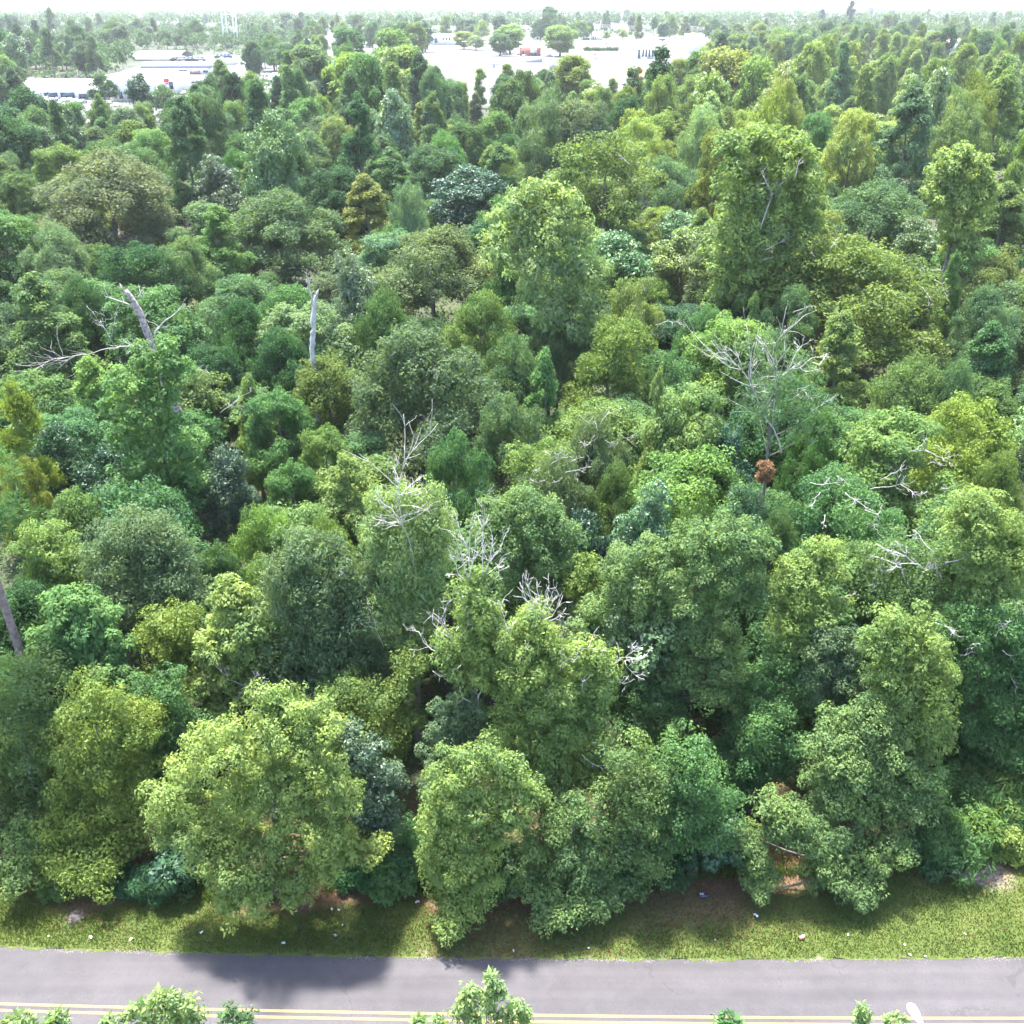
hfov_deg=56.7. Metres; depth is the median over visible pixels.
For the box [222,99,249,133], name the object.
willowy tree
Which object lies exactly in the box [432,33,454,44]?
clinic
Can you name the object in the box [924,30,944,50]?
broadleaf tree
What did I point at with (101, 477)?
evergreen tree
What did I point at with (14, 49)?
evergreen tree
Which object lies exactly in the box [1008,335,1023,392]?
oak tree
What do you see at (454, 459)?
oak tree
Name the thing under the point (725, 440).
evergreen tree
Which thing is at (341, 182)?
broadleaf tree
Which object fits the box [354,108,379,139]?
broadleaf tree
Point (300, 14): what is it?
pine tree
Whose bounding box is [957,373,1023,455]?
broadleaf tree
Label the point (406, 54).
broadleaf tree
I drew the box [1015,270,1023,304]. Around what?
sweetgum tree
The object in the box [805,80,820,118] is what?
broadleaf tree
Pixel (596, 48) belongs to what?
hedge
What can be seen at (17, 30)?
sweetgum tree
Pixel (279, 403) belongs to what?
broadleaf tree
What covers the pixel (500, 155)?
sweetgum tree
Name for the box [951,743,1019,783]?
shrub
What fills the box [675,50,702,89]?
sweetgum tree
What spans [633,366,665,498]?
sweetgum tree
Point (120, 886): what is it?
shrub
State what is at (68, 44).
sweetgum tree
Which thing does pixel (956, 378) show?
oak tree
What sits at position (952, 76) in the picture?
broadleaf tree
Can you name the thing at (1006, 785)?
shrub
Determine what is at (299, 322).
broadleaf tree
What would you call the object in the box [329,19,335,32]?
pine tree
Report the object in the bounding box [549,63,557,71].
billboard
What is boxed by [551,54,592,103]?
broadleaf tree
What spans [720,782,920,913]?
broadleaf tree
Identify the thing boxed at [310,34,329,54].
broadleaf tree
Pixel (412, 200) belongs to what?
willowy tree
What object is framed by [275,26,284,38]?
evergreen tree
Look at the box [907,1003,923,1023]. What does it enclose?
street lamp
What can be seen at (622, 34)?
pine tree
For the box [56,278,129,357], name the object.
broadleaf tree
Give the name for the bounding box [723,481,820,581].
oak tree
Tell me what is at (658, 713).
broadleaf tree
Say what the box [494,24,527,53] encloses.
broadleaf tree
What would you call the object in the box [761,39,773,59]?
broadleaf tree
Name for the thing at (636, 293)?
willowy tree
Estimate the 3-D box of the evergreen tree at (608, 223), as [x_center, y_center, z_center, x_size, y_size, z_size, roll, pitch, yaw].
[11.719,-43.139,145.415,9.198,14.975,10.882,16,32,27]
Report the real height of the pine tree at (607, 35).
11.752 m
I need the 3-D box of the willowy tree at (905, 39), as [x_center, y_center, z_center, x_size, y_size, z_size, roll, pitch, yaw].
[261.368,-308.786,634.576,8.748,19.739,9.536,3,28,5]
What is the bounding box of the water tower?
[220,0,238,46]
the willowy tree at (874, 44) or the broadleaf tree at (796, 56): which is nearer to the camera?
the broadleaf tree at (796, 56)
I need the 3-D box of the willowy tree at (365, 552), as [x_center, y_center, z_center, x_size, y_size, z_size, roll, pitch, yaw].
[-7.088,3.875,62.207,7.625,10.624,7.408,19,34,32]
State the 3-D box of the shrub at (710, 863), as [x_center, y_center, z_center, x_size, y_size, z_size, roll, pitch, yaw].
[9.744,16.183,46.719,3.462,3.846,4.285,-25,37,-38]
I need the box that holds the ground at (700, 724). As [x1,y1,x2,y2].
[0,6,1023,958]
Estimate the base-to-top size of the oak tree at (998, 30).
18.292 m
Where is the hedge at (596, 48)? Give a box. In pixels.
[583,46,618,50]
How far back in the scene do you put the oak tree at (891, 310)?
98.68 m
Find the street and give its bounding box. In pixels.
[329,40,708,42]
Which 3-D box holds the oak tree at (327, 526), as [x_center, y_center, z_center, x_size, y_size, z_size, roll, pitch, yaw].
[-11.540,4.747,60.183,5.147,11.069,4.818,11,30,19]
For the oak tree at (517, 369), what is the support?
on the ground at (700, 724)
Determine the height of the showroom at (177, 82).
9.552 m
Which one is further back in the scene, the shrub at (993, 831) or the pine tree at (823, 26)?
the pine tree at (823, 26)
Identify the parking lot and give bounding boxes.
[28,56,278,121]
[322,35,704,105]
[590,68,648,78]
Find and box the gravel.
[2,945,1022,963]
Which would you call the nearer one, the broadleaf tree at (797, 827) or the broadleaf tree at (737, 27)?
the broadleaf tree at (797, 827)
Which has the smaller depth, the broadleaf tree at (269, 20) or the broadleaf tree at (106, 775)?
the broadleaf tree at (106, 775)
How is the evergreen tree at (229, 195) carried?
on the ground at (700, 724)
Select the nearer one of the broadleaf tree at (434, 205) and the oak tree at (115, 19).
the broadleaf tree at (434, 205)
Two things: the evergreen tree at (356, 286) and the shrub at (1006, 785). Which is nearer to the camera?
the shrub at (1006, 785)
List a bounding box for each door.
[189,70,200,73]
[530,48,536,52]
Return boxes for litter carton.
[798,934,804,939]
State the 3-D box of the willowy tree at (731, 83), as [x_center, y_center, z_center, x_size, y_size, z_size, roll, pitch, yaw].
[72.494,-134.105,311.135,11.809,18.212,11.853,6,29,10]
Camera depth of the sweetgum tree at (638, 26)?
1017.83 m
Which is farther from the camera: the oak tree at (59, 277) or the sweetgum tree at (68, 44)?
the sweetgum tree at (68, 44)
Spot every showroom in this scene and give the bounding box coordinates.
[105,70,155,101]
[153,71,190,94]
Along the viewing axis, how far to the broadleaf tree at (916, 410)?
79.67 m
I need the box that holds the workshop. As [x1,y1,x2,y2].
[211,57,238,64]
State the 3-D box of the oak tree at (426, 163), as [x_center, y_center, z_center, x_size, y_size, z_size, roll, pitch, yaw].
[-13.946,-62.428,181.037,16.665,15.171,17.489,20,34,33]
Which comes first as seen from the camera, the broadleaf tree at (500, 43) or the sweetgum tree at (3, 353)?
the sweetgum tree at (3, 353)
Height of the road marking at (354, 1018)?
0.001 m
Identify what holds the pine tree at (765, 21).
on the ground at (700, 724)
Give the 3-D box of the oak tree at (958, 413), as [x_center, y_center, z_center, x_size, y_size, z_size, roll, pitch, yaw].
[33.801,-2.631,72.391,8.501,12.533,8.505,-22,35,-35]
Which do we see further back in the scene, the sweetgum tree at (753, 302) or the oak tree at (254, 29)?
the oak tree at (254, 29)
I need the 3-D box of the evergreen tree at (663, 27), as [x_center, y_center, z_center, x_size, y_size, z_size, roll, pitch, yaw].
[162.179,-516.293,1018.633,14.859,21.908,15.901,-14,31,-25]
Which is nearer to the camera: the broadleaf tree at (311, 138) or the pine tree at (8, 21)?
the broadleaf tree at (311, 138)
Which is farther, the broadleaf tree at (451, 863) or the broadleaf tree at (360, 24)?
the broadleaf tree at (360, 24)
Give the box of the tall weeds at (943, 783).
[933,741,1019,856]
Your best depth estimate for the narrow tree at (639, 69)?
405.68 m
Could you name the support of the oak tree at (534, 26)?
on the ground at (700, 724)
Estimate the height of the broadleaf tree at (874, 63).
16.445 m
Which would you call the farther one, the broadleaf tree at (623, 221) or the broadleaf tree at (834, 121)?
the broadleaf tree at (834, 121)
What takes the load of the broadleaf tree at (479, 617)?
on the ground at (700, 724)
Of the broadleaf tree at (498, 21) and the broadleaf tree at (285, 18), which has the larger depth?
the broadleaf tree at (285, 18)
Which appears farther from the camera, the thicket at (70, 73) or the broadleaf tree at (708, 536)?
the thicket at (70, 73)
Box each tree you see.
[0,15,5,27]
[0,30,23,72]
[0,32,29,77]
[0,50,19,72]
[0,54,16,75]
[0,74,27,95]
[0,78,9,105]
[0,84,49,117]
[0,104,24,122]
[0,113,44,199]
[0,148,39,181]
[0,154,27,202]
[0,158,23,214]
[0,170,48,227]
[0,209,41,276]
[0,209,55,304]
[0,271,113,400]
[0,274,69,363]
[0,279,19,358]
[0,325,26,396]
[0,368,89,438]
[0,375,68,509]
[0,380,28,498]
[0,417,67,784]
[0,420,75,553]
[0,453,59,592]
[0,574,79,717]
[0,611,83,736]
[0,641,88,906]
[0,645,26,764]
[0,1004,71,1023]
[3,517,87,594]
[4,14,12,30]
[5,14,22,26]
[5,66,24,95]
[10,22,23,37]
[15,64,28,81]
[15,283,250,517]
[16,216,93,280]
[16,664,183,904]
[17,104,49,128]
[18,36,33,55]
[18,405,118,482]
[19,30,37,68]
[19,125,55,164]
[19,581,140,755]
[28,419,98,531]
[29,142,184,256]
[30,19,41,38]
[30,141,87,217]
[33,38,45,68]
[34,26,60,75]
[41,266,86,331]
[43,44,58,67]
[44,7,56,34]
[45,271,123,375]
[46,483,114,592]
[47,97,81,176]
[49,102,90,172]
[52,32,64,45]
[55,42,70,69]
[56,173,104,218]
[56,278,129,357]
[58,473,210,657]
[62,18,82,33]
[63,34,72,69]
[65,100,87,128]
[67,24,89,40]
[69,35,74,47]
[69,40,93,74]
[69,355,134,462]
[69,442,152,523]
[70,501,219,701]
[73,35,82,46]
[76,49,89,74]
[79,139,129,177]
[81,126,108,148]
[81,242,112,282]
[82,134,128,157]
[83,99,113,129]
[84,16,95,31]
[84,35,108,74]
[85,74,119,100]
[91,240,199,337]
[92,93,110,125]
[93,116,109,134]
[94,332,214,565]
[95,13,102,25]
[95,31,113,48]
[95,177,153,241]
[98,982,208,1023]
[100,16,134,38]
[100,244,168,295]
[100,283,214,376]
[102,19,132,41]
[104,123,130,141]
[106,660,219,802]
[109,106,148,129]
[110,119,148,148]
[111,23,130,43]
[118,48,126,69]
[119,408,229,524]
[123,72,156,112]
[123,356,231,450]
[124,128,173,163]
[124,129,182,194]
[126,17,143,30]
[128,147,178,222]
[130,595,208,734]
[132,103,158,132]
[134,30,150,49]
[134,100,156,128]
[134,677,394,937]
[140,234,224,320]
[142,23,153,46]
[149,18,157,44]
[151,84,175,109]
[156,93,178,137]
[156,107,191,163]
[160,29,171,48]
[161,92,225,229]
[162,570,288,737]
[163,200,229,260]
[173,28,192,48]
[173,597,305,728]
[178,21,182,29]
[180,84,217,100]
[181,340,244,449]
[183,18,207,46]
[183,88,233,202]
[186,110,234,180]
[188,83,202,94]
[191,203,257,308]
[193,153,251,238]
[193,273,274,347]
[193,537,251,630]
[196,73,219,94]
[197,441,261,572]
[200,13,209,24]
[207,295,278,389]
[208,72,219,92]
[208,383,282,458]
[212,58,233,99]
[212,132,260,199]
[214,999,259,1023]
[217,148,247,205]
[219,71,246,126]
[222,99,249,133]
[224,112,238,136]
[227,500,306,602]
[228,184,354,289]
[230,595,411,750]
[234,372,275,502]
[237,70,269,96]
[238,153,264,246]
[239,79,245,97]
[239,108,307,281]
[240,40,263,74]
[241,77,275,139]
[242,300,362,397]
[242,323,326,440]
[242,385,316,508]
[243,79,269,116]
[243,499,353,569]
[247,25,263,40]
[248,282,334,348]
[249,521,407,712]
[254,270,289,309]
[256,145,317,219]
[259,32,280,70]
[260,21,270,33]
[262,457,322,530]
[264,18,273,25]
[266,44,277,70]
[269,75,287,110]
[271,108,302,131]
[274,43,294,67]
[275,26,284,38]
[275,64,303,122]
[277,49,295,79]
[278,23,287,32]
[280,13,292,25]
[282,66,311,107]
[286,128,331,183]
[286,172,309,258]
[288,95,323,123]
[289,44,329,85]
[290,34,297,46]
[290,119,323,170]
[292,17,304,35]
[293,29,303,44]
[293,346,371,452]
[295,451,407,549]
[296,422,353,505]
[298,11,305,23]
[300,640,434,779]
[301,19,323,39]
[302,270,321,457]
[303,36,310,44]
[304,164,372,269]
[304,356,379,431]
[304,509,362,610]
[305,82,317,114]
[306,152,332,197]
[306,271,355,322]
[307,25,316,37]
[309,112,341,160]
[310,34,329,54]
[311,37,322,47]
[311,80,319,89]
[312,93,333,116]
[315,78,336,109]
[316,16,328,36]
[318,113,355,170]
[319,428,398,491]
[320,49,382,112]
[321,245,379,364]
[321,451,377,598]
[327,715,412,861]
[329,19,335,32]
[329,26,366,58]
[331,39,354,64]
[332,21,349,37]
[332,173,391,271]
[333,91,389,210]
[333,96,341,115]
[334,14,339,25]
[336,69,365,129]
[338,51,385,113]
[341,318,511,503]
[344,406,460,753]
[345,14,355,28]
[350,14,365,31]
[350,282,417,393]
[353,507,456,600]
[354,21,365,35]
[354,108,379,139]
[354,227,439,317]
[358,133,405,176]
[360,220,406,266]
[360,222,509,334]
[362,20,379,51]
[363,135,400,199]
[368,146,423,229]
[371,27,413,59]
[373,88,415,162]
[375,43,430,111]
[376,19,381,29]
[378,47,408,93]
[378,61,416,145]
[378,518,548,702]
[379,23,394,41]
[388,180,429,266]
[389,199,444,231]
[390,13,404,24]
[393,21,414,36]
[393,143,478,208]
[403,498,514,810]
[405,21,427,53]
[406,50,429,118]
[408,964,535,1023]
[412,101,424,150]
[413,16,423,22]
[413,65,458,125]
[413,723,552,948]
[414,126,468,194]
[414,314,454,381]
[414,690,491,825]
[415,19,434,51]
[418,64,449,133]
[418,109,440,150]
[420,90,451,148]
[423,163,509,233]
[425,426,497,556]
[426,198,450,226]
[437,286,522,397]
[437,489,467,609]
[439,14,452,33]
[444,113,471,142]
[445,118,487,167]
[446,80,468,121]
[447,124,474,152]
[450,218,522,305]
[451,17,455,26]
[451,31,474,48]
[454,19,464,31]
[455,80,469,122]
[463,18,476,34]
[466,36,484,49]
[466,480,591,721]
[467,92,483,126]
[467,390,549,508]
[470,142,518,220]
[471,325,542,446]
[472,19,489,37]
[473,68,487,105]
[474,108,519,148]
[474,189,536,258]
[474,252,536,334]
[475,174,611,415]
[476,571,650,823]
[478,144,504,187]
[478,198,579,307]
[479,13,489,30]
[481,133,531,188]
[488,33,512,55]
[488,84,497,103]
[488,301,555,364]
[489,75,527,140]
[489,435,602,550]
[490,96,534,135]
[492,15,505,34]
[492,144,522,199]
[493,75,511,88]
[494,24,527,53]
[499,63,513,76]
[504,741,625,938]
[510,67,541,124]
[512,80,574,201]
[515,444,596,570]
[520,236,615,354]
[521,346,565,455]
[522,99,559,146]
[527,303,590,409]
[529,19,540,41]
[532,147,554,178]
[533,77,543,86]
[535,16,554,42]
[535,70,545,82]
[536,396,677,490]
[537,83,543,98]
[540,95,614,188]
[541,24,577,55]
[541,70,557,103]
[541,124,675,255]
[542,4,558,20]
[543,17,561,32]
[550,507,615,607]
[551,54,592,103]
[555,79,571,105]
[555,576,707,747]
[557,13,562,23]
[558,181,624,233]
[560,311,658,419]
[561,16,566,25]
[561,550,609,734]
[562,91,578,104]
[563,403,635,535]
[567,22,579,43]
[568,508,782,758]
[573,19,591,41]
[574,11,581,26]
[577,228,655,320]
[578,78,596,101]
[581,21,593,34]
[581,82,602,102]
[581,90,596,111]
[584,459,637,581]
[587,725,678,901]
[589,228,638,328]
[589,439,760,572]
[592,175,638,230]
[593,85,615,127]
[597,392,653,473]
[598,276,685,391]
[600,12,607,29]
[601,32,610,43]
[602,658,691,771]
[603,91,645,144]
[604,10,610,28]
[604,474,676,585]
[605,226,652,279]
[608,78,619,101]
[611,85,636,124]
[612,108,648,167]
[613,116,671,175]
[618,29,628,42]
[622,9,629,20]
[622,66,643,106]
[626,12,635,32]
[628,152,706,233]
[628,205,676,257]
[630,718,747,876]
[633,14,643,41]
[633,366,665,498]
[634,348,705,442]
[635,66,643,87]
[636,379,728,517]
[638,44,679,109]
[639,72,676,110]
[641,70,650,91]
[641,138,678,202]
[643,71,678,126]
[644,277,675,310]
[644,562,788,728]
[646,225,711,310]
[647,302,713,384]
[648,106,679,141]
[650,17,658,35]
[650,495,732,572]
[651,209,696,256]
[653,11,660,18]
[656,20,670,41]
[660,104,681,143]
[664,14,680,36]
[668,104,721,204]
[669,57,686,97]
[669,118,687,164]
[669,303,733,395]
[670,207,712,306]
[674,128,692,165]
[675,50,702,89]
[676,72,702,120]
[676,89,699,129]
[678,15,690,36]
[678,310,775,431]
[680,215,778,318]
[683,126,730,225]
[683,168,712,212]
[684,64,702,69]
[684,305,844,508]
[685,15,703,30]
[686,90,727,193]
[689,43,750,110]
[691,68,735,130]
[691,263,783,324]
[696,19,708,32]
[696,119,830,368]
[699,46,708,50]
[702,18,723,36]
[704,42,713,50]
[704,693,818,812]
[706,423,758,513]
[709,28,724,43]
[710,33,728,51]
[710,1008,744,1023]
[711,348,775,404]
[713,86,789,223]
[714,480,771,621]
[715,105,743,132]
[719,19,729,27]
[719,24,730,37]
[719,379,801,475]
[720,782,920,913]
[722,638,828,789]
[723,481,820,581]
[724,372,850,498]
[725,81,738,108]
[726,33,747,50]
[730,23,746,33]
[732,51,776,117]
[736,109,751,122]
[739,41,746,56]
[739,291,759,396]
[740,505,800,635]
[741,33,748,42]
[742,229,954,387]
[743,60,802,130]
[744,111,782,213]
[745,19,762,32]
[745,31,758,52]
[750,45,762,57]
[751,22,767,38]
[755,30,768,47]
[757,559,899,749]
[758,283,820,374]
[758,460,966,598]
[760,76,806,163]
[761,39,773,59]
[762,532,855,757]
[763,17,768,26]
[763,26,787,43]
[763,216,791,269]
[766,39,785,74]
[768,194,845,305]
[772,404,839,505]
[776,32,801,53]
[776,356,827,386]
[777,34,796,67]
[777,268,832,332]
[781,158,840,213]
[788,54,798,68]
[790,70,810,117]
[791,35,805,55]
[791,40,832,100]
[793,617,866,797]
[794,23,808,32]
[796,28,818,37]
[796,689,949,848]
[797,309,869,412]
[800,110,835,173]
[801,29,812,51]
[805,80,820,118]
[806,36,815,42]
[806,406,896,494]
[807,173,927,256]
[809,116,839,153]
[810,552,951,663]
[814,29,845,46]
[816,23,828,37]
[816,79,837,114]
[817,40,852,113]
[817,148,846,202]
[818,9,826,19]
[818,31,837,77]
[818,106,878,217]
[822,68,832,80]
[822,104,843,120]
[826,21,834,30]
[829,534,907,623]
[832,16,837,23]
[832,33,839,48]
[833,405,963,545]
[837,16,847,25]
[837,24,852,35]
[838,95,859,122]
[839,41,862,79]
[841,21,851,30]
[841,160,874,226]
[844,55,858,100]
[844,134,886,180]
[844,253,910,350]
[845,0,856,18]
[845,523,977,629]
[846,24,859,43]
[846,63,877,113]
[847,15,852,23]
[849,999,911,1023]
[852,19,863,28]
[854,37,868,67]
[854,598,962,828]
[858,20,879,52]
[858,346,947,470]
[862,33,870,60]
[862,114,888,134]
[863,77,936,239]
[867,121,911,184]
[869,59,879,78]
[870,35,877,53]
[870,45,879,61]
[872,60,890,117]
[873,28,891,58]
[875,52,899,75]
[876,56,897,114]
[879,13,893,27]
[884,96,897,121]
[884,117,915,161]
[887,13,898,27]
[887,32,903,58]
[887,360,943,407]
[890,73,919,119]
[890,216,942,292]
[892,20,913,44]
[893,42,922,94]
[893,49,923,99]
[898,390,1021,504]
[900,35,908,49]
[900,36,922,64]
[902,408,968,485]
[903,485,1023,624]
[907,15,921,30]
[910,66,958,182]
[912,22,929,42]
[913,55,956,144]
[917,139,1005,343]
[918,38,927,72]
[918,592,1023,771]
[919,691,1023,877]
[920,58,948,81]
[922,166,939,215]
[923,85,992,232]
[923,237,1011,315]
[923,353,977,460]
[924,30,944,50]
[925,42,933,64]
[926,93,962,149]
[927,251,962,367]
[928,41,945,59]
[928,70,954,84]
[928,250,967,279]
[928,483,1023,761]
[931,110,981,229]
[933,163,998,215]
[934,23,959,58]
[934,599,1023,776]
[936,251,1023,349]
[936,282,1020,376]
[937,205,994,242]
[939,302,1023,384]
[942,14,948,23]
[942,65,999,162]
[945,16,961,29]
[946,51,955,64]
[949,43,978,90]
[952,448,1023,518]
[955,36,968,50]
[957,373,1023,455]
[958,319,1016,428]
[959,25,971,38]
[959,121,1002,166]
[962,16,969,26]
[962,27,979,73]
[966,180,1023,278]
[967,29,1001,68]
[972,197,1023,260]
[975,54,998,69]
[977,53,994,97]
[980,29,997,38]
[981,66,1023,183]
[986,52,1014,143]
[988,11,996,25]
[988,32,1007,57]
[994,27,1002,37]
[994,275,1023,355]
[995,50,1005,59]
[998,24,1013,49]
[1000,101,1023,169]
[1001,128,1023,193]
[1003,10,1013,22]
[1004,32,1023,71]
[1005,406,1023,464]
[1007,383,1023,458]
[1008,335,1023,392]
[1009,22,1016,39]
[1011,54,1021,89]
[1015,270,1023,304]
[1017,253,1023,280]
[1018,63,1023,87]
[1018,79,1023,104]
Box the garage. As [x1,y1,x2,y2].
[519,45,540,55]
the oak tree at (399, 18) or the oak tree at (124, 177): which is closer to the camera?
the oak tree at (124, 177)
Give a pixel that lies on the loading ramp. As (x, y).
(537, 60)
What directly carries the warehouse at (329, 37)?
on the parking lot at (457, 63)
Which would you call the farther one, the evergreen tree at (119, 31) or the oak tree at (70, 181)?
the evergreen tree at (119, 31)
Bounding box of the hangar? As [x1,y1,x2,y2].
[133,51,192,60]
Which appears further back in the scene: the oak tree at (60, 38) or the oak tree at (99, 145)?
the oak tree at (60, 38)
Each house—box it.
[591,32,602,39]
[652,34,669,40]
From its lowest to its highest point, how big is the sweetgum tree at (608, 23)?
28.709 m
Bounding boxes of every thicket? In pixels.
[0,99,1023,451]
[27,34,296,102]
[203,25,959,45]
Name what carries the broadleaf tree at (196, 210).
on the ground at (700, 724)
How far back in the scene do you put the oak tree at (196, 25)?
903.59 m
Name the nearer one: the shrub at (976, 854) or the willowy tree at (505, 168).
the shrub at (976, 854)
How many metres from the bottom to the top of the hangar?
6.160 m
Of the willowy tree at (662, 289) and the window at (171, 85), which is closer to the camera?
the willowy tree at (662, 289)
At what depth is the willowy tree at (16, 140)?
193.35 m
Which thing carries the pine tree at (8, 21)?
on the ground at (700, 724)
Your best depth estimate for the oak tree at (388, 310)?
93.62 m
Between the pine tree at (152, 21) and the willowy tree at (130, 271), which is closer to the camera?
the willowy tree at (130, 271)
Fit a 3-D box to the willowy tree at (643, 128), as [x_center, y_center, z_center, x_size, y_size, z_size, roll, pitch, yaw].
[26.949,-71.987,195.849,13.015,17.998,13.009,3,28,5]
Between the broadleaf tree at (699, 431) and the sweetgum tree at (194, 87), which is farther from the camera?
the sweetgum tree at (194, 87)
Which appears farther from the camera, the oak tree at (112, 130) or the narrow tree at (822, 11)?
the narrow tree at (822, 11)
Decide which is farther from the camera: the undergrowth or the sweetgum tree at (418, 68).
the sweetgum tree at (418, 68)
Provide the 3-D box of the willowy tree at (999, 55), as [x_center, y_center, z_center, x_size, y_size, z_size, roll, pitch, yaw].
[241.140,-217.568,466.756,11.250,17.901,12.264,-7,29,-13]
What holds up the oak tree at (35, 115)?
on the ground at (700, 724)
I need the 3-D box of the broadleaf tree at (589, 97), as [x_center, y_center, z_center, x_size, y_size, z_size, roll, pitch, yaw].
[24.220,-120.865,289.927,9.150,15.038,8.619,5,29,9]
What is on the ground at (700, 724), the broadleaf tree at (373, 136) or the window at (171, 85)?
the broadleaf tree at (373, 136)
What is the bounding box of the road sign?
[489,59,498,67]
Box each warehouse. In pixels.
[325,31,335,41]
[683,32,704,53]
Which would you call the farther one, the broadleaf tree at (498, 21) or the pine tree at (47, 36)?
the broadleaf tree at (498, 21)
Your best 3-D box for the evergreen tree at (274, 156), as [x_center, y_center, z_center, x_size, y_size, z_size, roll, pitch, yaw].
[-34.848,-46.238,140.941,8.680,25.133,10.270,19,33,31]
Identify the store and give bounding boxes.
[268,73,278,81]
[633,46,655,58]
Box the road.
[0,947,1023,1023]
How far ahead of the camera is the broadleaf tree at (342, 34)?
511.09 m
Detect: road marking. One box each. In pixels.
[0,1003,1023,1018]
[0,1009,1023,1023]
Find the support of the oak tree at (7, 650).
on the ground at (700, 724)
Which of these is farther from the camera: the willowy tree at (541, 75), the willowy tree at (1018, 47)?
the willowy tree at (1018, 47)
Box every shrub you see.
[35,873,72,904]
[101,857,136,900]
[118,856,175,908]
[133,852,202,903]
[145,829,201,895]
[330,841,374,895]
[362,842,419,907]
[370,809,441,885]
[390,839,438,889]
[471,838,519,906]
[498,842,542,898]
[592,810,656,903]
[652,808,701,895]
[676,804,747,873]
[751,459,775,571]
[900,801,997,890]
[904,811,970,883]
[916,802,1008,863]
[947,782,1023,850]
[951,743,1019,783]
[958,761,1023,830]
[991,824,1023,870]
[997,763,1023,801]
[1017,811,1023,839]
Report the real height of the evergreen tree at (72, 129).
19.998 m
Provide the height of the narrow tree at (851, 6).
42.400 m
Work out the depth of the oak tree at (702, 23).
1242.82 m
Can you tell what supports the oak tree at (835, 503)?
on the ground at (700, 724)
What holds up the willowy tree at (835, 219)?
on the ground at (700, 724)
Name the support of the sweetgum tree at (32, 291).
on the ground at (700, 724)
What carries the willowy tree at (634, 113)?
on the ground at (700, 724)
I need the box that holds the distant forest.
[0,6,1023,26]
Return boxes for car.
[110,103,120,106]
[170,56,178,61]
[177,56,186,61]
[185,56,195,61]
[195,56,205,61]
[214,54,224,57]
[223,53,232,57]
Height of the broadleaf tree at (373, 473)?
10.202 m
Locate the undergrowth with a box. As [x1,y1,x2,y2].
[0,287,1023,878]
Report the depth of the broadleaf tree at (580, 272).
86.94 m
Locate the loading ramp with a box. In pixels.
[521,56,542,61]
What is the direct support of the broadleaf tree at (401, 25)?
on the ground at (700, 724)
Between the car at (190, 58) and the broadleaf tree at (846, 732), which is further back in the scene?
the car at (190, 58)
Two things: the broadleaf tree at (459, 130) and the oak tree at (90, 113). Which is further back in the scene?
the oak tree at (90, 113)
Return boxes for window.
[43,92,57,97]
[60,92,75,97]
[78,94,87,98]
[119,91,123,98]
[168,81,173,89]
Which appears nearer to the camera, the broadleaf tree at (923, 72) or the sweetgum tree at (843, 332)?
the sweetgum tree at (843, 332)
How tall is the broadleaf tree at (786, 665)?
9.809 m
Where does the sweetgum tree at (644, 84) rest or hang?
on the ground at (700, 724)
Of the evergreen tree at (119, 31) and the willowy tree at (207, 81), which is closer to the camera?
the willowy tree at (207, 81)
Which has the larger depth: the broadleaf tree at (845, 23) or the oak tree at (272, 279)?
the broadleaf tree at (845, 23)
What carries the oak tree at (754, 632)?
on the ground at (700, 724)
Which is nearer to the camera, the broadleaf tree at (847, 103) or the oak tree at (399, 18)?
the broadleaf tree at (847, 103)
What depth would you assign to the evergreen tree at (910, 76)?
245.70 m
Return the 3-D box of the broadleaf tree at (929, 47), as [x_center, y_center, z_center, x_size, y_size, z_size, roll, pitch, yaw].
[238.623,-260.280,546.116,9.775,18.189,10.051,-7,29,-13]
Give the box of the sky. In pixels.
[0,0,1023,5]
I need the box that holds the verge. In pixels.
[0,763,1023,961]
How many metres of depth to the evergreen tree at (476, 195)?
147.10 m
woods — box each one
[0,20,455,66]
[707,19,1023,39]
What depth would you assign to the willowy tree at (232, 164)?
167.88 m
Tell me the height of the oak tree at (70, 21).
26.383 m
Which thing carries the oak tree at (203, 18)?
on the ground at (700, 724)
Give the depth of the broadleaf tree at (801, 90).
259.21 m
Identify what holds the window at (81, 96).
in the dealership
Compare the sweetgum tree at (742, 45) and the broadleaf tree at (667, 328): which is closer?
the broadleaf tree at (667, 328)
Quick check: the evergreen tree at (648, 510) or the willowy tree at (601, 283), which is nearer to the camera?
the evergreen tree at (648, 510)
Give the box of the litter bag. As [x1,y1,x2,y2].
[699,893,708,897]
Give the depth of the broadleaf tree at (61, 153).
170.32 m
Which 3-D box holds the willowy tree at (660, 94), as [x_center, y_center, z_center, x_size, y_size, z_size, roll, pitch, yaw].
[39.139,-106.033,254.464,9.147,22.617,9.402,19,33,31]
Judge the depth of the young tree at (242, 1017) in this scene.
28.15 m
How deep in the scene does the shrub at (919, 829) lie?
46.38 m
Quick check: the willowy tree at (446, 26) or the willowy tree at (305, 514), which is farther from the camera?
the willowy tree at (446, 26)
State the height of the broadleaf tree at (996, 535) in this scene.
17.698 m
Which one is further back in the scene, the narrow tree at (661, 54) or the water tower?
the water tower
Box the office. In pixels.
[139,62,214,73]
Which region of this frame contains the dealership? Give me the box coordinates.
[25,79,110,99]
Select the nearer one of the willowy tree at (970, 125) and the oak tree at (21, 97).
the willowy tree at (970, 125)
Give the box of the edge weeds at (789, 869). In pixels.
[0,831,1007,901]

